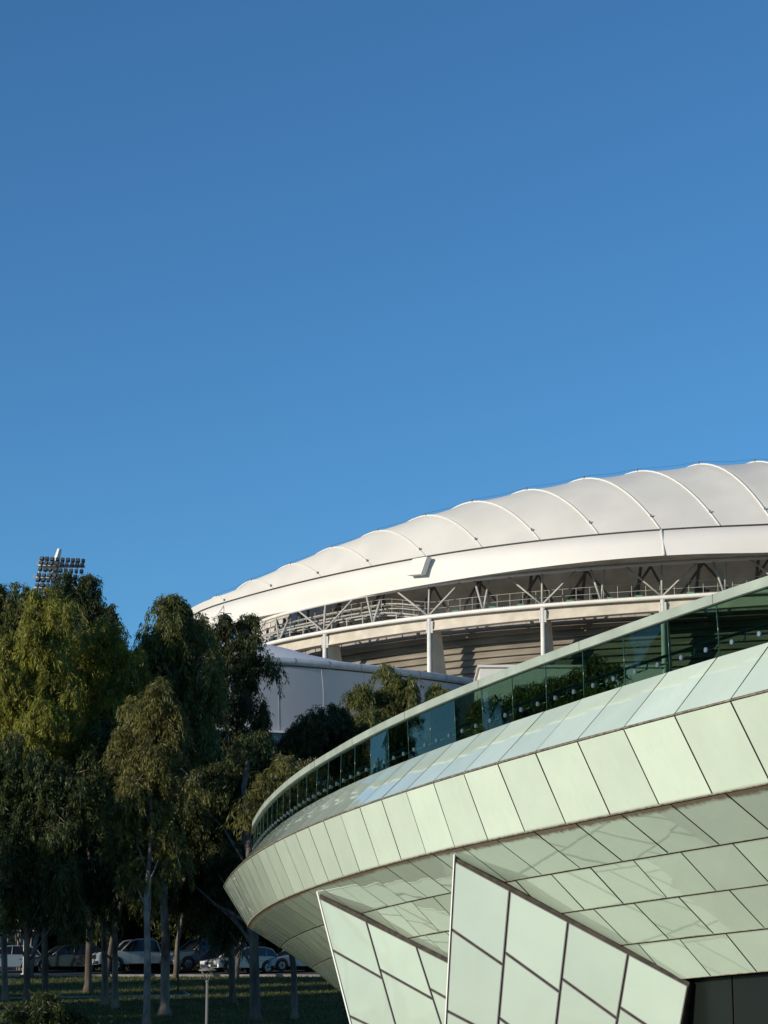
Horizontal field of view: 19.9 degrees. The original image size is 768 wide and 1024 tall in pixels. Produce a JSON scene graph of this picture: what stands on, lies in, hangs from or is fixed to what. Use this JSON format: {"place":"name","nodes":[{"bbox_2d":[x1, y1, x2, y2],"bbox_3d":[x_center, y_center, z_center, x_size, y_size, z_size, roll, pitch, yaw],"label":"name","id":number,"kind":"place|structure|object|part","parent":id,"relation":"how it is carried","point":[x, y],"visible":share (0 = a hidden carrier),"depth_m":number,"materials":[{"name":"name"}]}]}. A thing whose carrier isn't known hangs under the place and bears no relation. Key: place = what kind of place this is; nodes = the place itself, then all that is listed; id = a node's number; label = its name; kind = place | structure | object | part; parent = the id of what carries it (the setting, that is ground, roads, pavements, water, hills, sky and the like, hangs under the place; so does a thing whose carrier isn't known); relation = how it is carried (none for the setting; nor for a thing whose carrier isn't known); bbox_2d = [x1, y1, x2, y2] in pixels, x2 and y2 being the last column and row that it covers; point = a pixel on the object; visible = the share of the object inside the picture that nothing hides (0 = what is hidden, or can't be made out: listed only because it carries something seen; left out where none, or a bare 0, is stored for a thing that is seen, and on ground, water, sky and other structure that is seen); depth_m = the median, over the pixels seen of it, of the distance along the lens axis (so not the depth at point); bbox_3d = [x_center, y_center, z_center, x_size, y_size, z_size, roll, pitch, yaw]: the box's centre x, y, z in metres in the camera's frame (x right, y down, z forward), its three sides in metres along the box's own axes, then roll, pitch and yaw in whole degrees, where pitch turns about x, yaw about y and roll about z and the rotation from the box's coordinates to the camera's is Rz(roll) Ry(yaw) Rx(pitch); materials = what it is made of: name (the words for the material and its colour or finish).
{"place":"outdoors","nodes":[
{"label":"outdoors","id":0,"kind":"place"},
{"bbox_2d":[33,549,84,593],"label":"floodlight tower","id":1,"kind":"structure","parent":0,"point":[54,565],"depth_m":355.92,"materials":[{"name":"grey metal"}]},
{"bbox_2d":[0,970,317,973],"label":"road","id":2,"kind":"structure","parent":0,"point":[152,972],"depth_m":125.47,"materials":[{"name":"grey asphalt"}]},
{"bbox_2d":[0,930,36,969],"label":"metal shed","id":3,"kind":"structure","parent":2,"relation":"on","point":[21,940],"depth_m":131.61,"materials":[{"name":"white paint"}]},
{"bbox_2d":[0,945,41,968],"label":"parked car","id":4,"kind":"object","parent":2,"relation":"on","point":[14,956],"visible":0.3,"depth_m":124.76,"materials":[{"name":"white metal"}]},
{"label":"windows","id":5,"kind":"part","parent":4,"relation":"part of","materials":[{"name":"black glass"}]},
{"bbox_2d":[22,942,23,973],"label":"pole","id":6,"kind":"object","parent":2,"relation":"on","point":[23,960],"visible":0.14,"depth_m":123.40,"materials":[{"name":"grey metal"}]},
{"bbox_2d":[33,944,99,971],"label":"parked car","id":7,"kind":"object","parent":2,"relation":"on","point":[61,956],"visible":0.39,"depth_m":125.33,"materials":[{"name":"paint"}]},
{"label":"windows","id":8,"kind":"part","parent":7,"relation":"part of","materials":[{"name":"black glass"}]},
{"bbox_2d":[92,938,173,971],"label":"parked car","id":9,"kind":"object","parent":2,"relation":"on","point":[130,951],"visible":0.43,"depth_m":125.11,"materials":[{"name":"grey paint"}]},
{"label":"windows","id":10,"kind":"part","parent":9,"relation":"part of","materials":[{"name":"black glass"}]},
{"bbox_2d":[157,938,246,970],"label":"parked car","id":11,"kind":"object","parent":2,"relation":"on","point":[189,958],"visible":0.37,"depth_m":125.20,"materials":[{"name":"grey paint"}]},
{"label":"windows","id":12,"kind":"part","parent":11,"relation":"part of","materials":[{"name":"black glass"}]},
{"bbox_2d":[200,947,277,972],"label":"parked car","id":13,"kind":"object","parent":2,"relation":"on","point":[266,954],"visible":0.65,"depth_m":124.06,"materials":[{"name":"silver metal"}]},
{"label":"windows","id":14,"kind":"part","parent":13,"relation":"part of","materials":[{"name":"black glass"}]},
{"bbox_2d":[268,950,313,970],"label":"parked car","id":15,"kind":"object","parent":2,"relation":"on","point":[281,962],"visible":0.32,"depth_m":125.09,"materials":[{"name":"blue metal"}]},
{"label":"windows","id":16,"kind":"part","parent":15,"relation":"part of","materials":[{"name":"black glass"}]},
{"bbox_2d":[0,975,349,1023],"bbox_3d":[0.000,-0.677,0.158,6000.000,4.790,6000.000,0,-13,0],"label":"ground","id":17,"kind":"structure","parent":0,"point":[223,1017],"depth_m":99.16,"materials":[{"name":"green plant"}]},
{"bbox_2d":[0,918,41,949],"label":"dark tree","id":18,"kind":"object","parent":17,"relation":"on","point":[39,939],"depth_m":133.88,"materials":[{"name":"green plant"}]},
{"bbox_2d":[0,582,51,1001],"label":"gum tree","id":19,"kind":"object","parent":17,"relation":"on","point":[11,607],"visible":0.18,"depth_m":100.47,"materials":[{"name":"green plant"}]},
{"bbox_2d":[3,800,80,977],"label":"street tree","id":20,"kind":"object","parent":17,"relation":"on","point":[32,961],"depth_m":119.47,"materials":[{"name":"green plant"}]},
{"bbox_2d":[0,584,94,995],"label":"gum tree","id":21,"kind":"object","parent":17,"relation":"on","point":[39,713],"visible":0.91,"depth_m":93.90,"materials":[{"name":"green plant"}]},
{"bbox_2d":[10,764,85,969],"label":"dark tree","id":22,"kind":"object","parent":17,"relation":"on","point":[51,942],"visible":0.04,"depth_m":133.71,"materials":[{"name":"green plant"}]},
{"bbox_2d":[0,730,101,1008],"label":"gum tree","id":23,"kind":"object","parent":17,"relation":"on","point":[30,834],"visible":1,"depth_m":84.53,"materials":[{"name":"green plant"}]},
{"bbox_2d":[0,988,112,1023],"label":"shrub","id":24,"kind":"object","parent":17,"relation":"on","point":[44,1008],"visible":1,"depth_m":73.42,"materials":[{"name":"green plant"}]},
{"bbox_2d":[39,570,126,992],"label":"gum tree","id":25,"kind":"object","parent":17,"relation":"on","point":[85,593],"visible":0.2,"depth_m":107.92,"materials":[{"name":"green plant"}]},
{"bbox_2d":[41,902,139,969],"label":"dark tree","id":26,"kind":"object","parent":17,"relation":"on","point":[126,966],"visible":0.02,"depth_m":133.04,"materials":[{"name":"green plant"}]},
{"bbox_2d":[32,715,158,1008],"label":"gum tree","id":27,"kind":"object","parent":17,"relation":"on","point":[100,892],"visible":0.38,"depth_m":93.10,"materials":[{"name":"green plant"}]},
{"bbox_2d":[42,615,153,1005],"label":"gum tree","id":28,"kind":"object","parent":17,"relation":"on","point":[104,654],"visible":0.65,"depth_m":97.35,"materials":[{"name":"green plant"}]},
{"bbox_2d":[9,991,189,998],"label":"garden edging","id":29,"kind":"object","parent":17,"relation":"on","point":[186,993],"visible":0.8,"depth_m":100.57,"materials":[{"name":"grey concrete"}]},
{"bbox_2d":[85,812,148,977],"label":"street tree","id":30,"kind":"object","parent":17,"relation":"on","point":[110,951],"depth_m":119.72,"materials":[{"name":"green plant"}]},
{"bbox_2d":[84,899,186,969],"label":"dark tree","id":31,"kind":"object","parent":17,"relation":"on","point":[135,929],"visible":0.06,"depth_m":134.34,"materials":[{"name":"green plant"}]},
{"bbox_2d":[85,675,212,1023],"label":"gum tree","id":32,"kind":"object","parent":17,"relation":"on","point":[144,763],"visible":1,"depth_m":87.17,"materials":[{"name":"green plant"}]},
{"bbox_2d":[0,974,319,976],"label":"kerb","id":33,"kind":"structure","parent":17,"relation":"on","point":[159,975],"depth_m":120.51,"materials":[{"name":"concrete"}]},
{"bbox_2d":[1,976,346,1023],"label":"fallen leaves","id":34,"kind":"object","parent":17,"relation":"on","point":[197,1001],"visible":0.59,"depth_m":99.14,"materials":[{"name":"brown plant"}]},
{"bbox_2d":[177,916,179,992],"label":"pole","id":35,"kind":"object","parent":17,"relation":"on","point":[178,952],"visible":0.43,"depth_m":104.89,"materials":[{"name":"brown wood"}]},
{"bbox_2d":[156,820,201,977],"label":"street tree","id":36,"kind":"object","parent":17,"relation":"on","point":[175,962],"depth_m":119.66,"materials":[{"name":"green plant"}]},
{"bbox_2d":[128,593,236,1015],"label":"gum tree","id":37,"kind":"object","parent":17,"relation":"on","point":[171,644],"visible":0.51,"depth_m":98.83,"materials":[{"name":"green plant"}]},
{"bbox_2d":[150,893,243,969],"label":"dark tree","id":38,"kind":"object","parent":17,"relation":"on","point":[186,934],"visible":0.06,"depth_m":133.80,"materials":[{"name":"green plant"}]},
{"bbox_2d":[199,968,215,1023],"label":"park lamp","id":39,"kind":"object","parent":17,"relation":"on","point":[207,987],"visible":1,"depth_m":66.37,"materials":[{"name":"grey metal"}]},
{"bbox_2d":[145,728,281,1022],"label":"gum tree","id":40,"kind":"object","parent":17,"relation":"on","point":[221,855],"visible":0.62,"depth_m":91.68,"materials":[{"name":"green plant"}]},
{"bbox_2d":[175,811,253,977],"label":"street tree","id":41,"kind":"object","parent":17,"relation":"on","point":[237,964],"visible":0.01,"depth_m":119.09,"materials":[{"name":"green plant"}]},
{"bbox_2d":[193,910,281,969],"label":"dark tree","id":42,"kind":"object","parent":17,"relation":"on","point":[271,945],"visible":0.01,"depth_m":133.95,"materials":[{"name":"green plant"}]},
{"bbox_2d":[196,612,289,1004],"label":"gum tree","id":43,"kind":"object","parent":17,"relation":"on","point":[245,645],"visible":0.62,"depth_m":104.27,"materials":[{"name":"green plant"}]},
{"bbox_2d":[17,641,473,969],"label":"curved hall","id":44,"kind":"structure","parent":17,"relation":"on","point":[317,680],"depth_m":148.09,"materials":[{"name":"grey metal"}]},
{"bbox_2d":[219,752,315,1019],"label":"gum tree","id":45,"kind":"object","parent":17,"relation":"on","point":[263,790],"visible":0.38,"depth_m":85.73,"materials":[{"name":"green plant"}]},
{"bbox_2d":[265,938,303,969],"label":"dark tree","id":46,"kind":"object","parent":17,"relation":"on","point":[289,968],"depth_m":132.63,"materials":[{"name":"green plant"}]},
{"bbox_2d":[273,702,370,993],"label":"gum tree","id":47,"kind":"object","parent":17,"relation":"on","point":[322,735],"visible":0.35,"depth_m":105.53,"materials":[{"name":"green plant"}]},
{"bbox_2d":[329,663,426,728],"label":"gum tree","id":48,"kind":"object","parent":17,"relation":"on","point":[396,694],"visible":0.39,"depth_m":122.94,"materials":[{"name":"green plant"}]},
{"bbox_2d":[422,683,449,702],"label":"gum tree","id":49,"kind":"object","parent":17,"relation":"on","point":[435,690],"visible":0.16,"depth_m":108.81,"materials":[{"name":"green plant"}]},
{"bbox_2d":[191,459,767,678],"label":"stadium stand","id":50,"kind":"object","parent":17,"relation":"on","point":[464,589],"visible":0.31,"depth_m":163.76,"materials":[{"name":"white"}]},
{"bbox_2d":[473,665,513,681],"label":"plant room","id":51,"kind":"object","parent":17,"relation":"on","point":[482,671],"visible":0.14,"depth_m":140.37,"materials":[{"name":"white"}]},
{"bbox_2d":[223,576,767,1023],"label":"riverside pavilion","id":52,"kind":"structure","parent":17,"relation":"on","point":[575,833],"depth_m":42.72,"materials":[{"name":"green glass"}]},
{"bbox_2d":[0,0,767,650],"label":"sky","id":53,"kind":"structure","parent":0,"point":[282,282],"materials":[{"name":"blue"}]}
]}

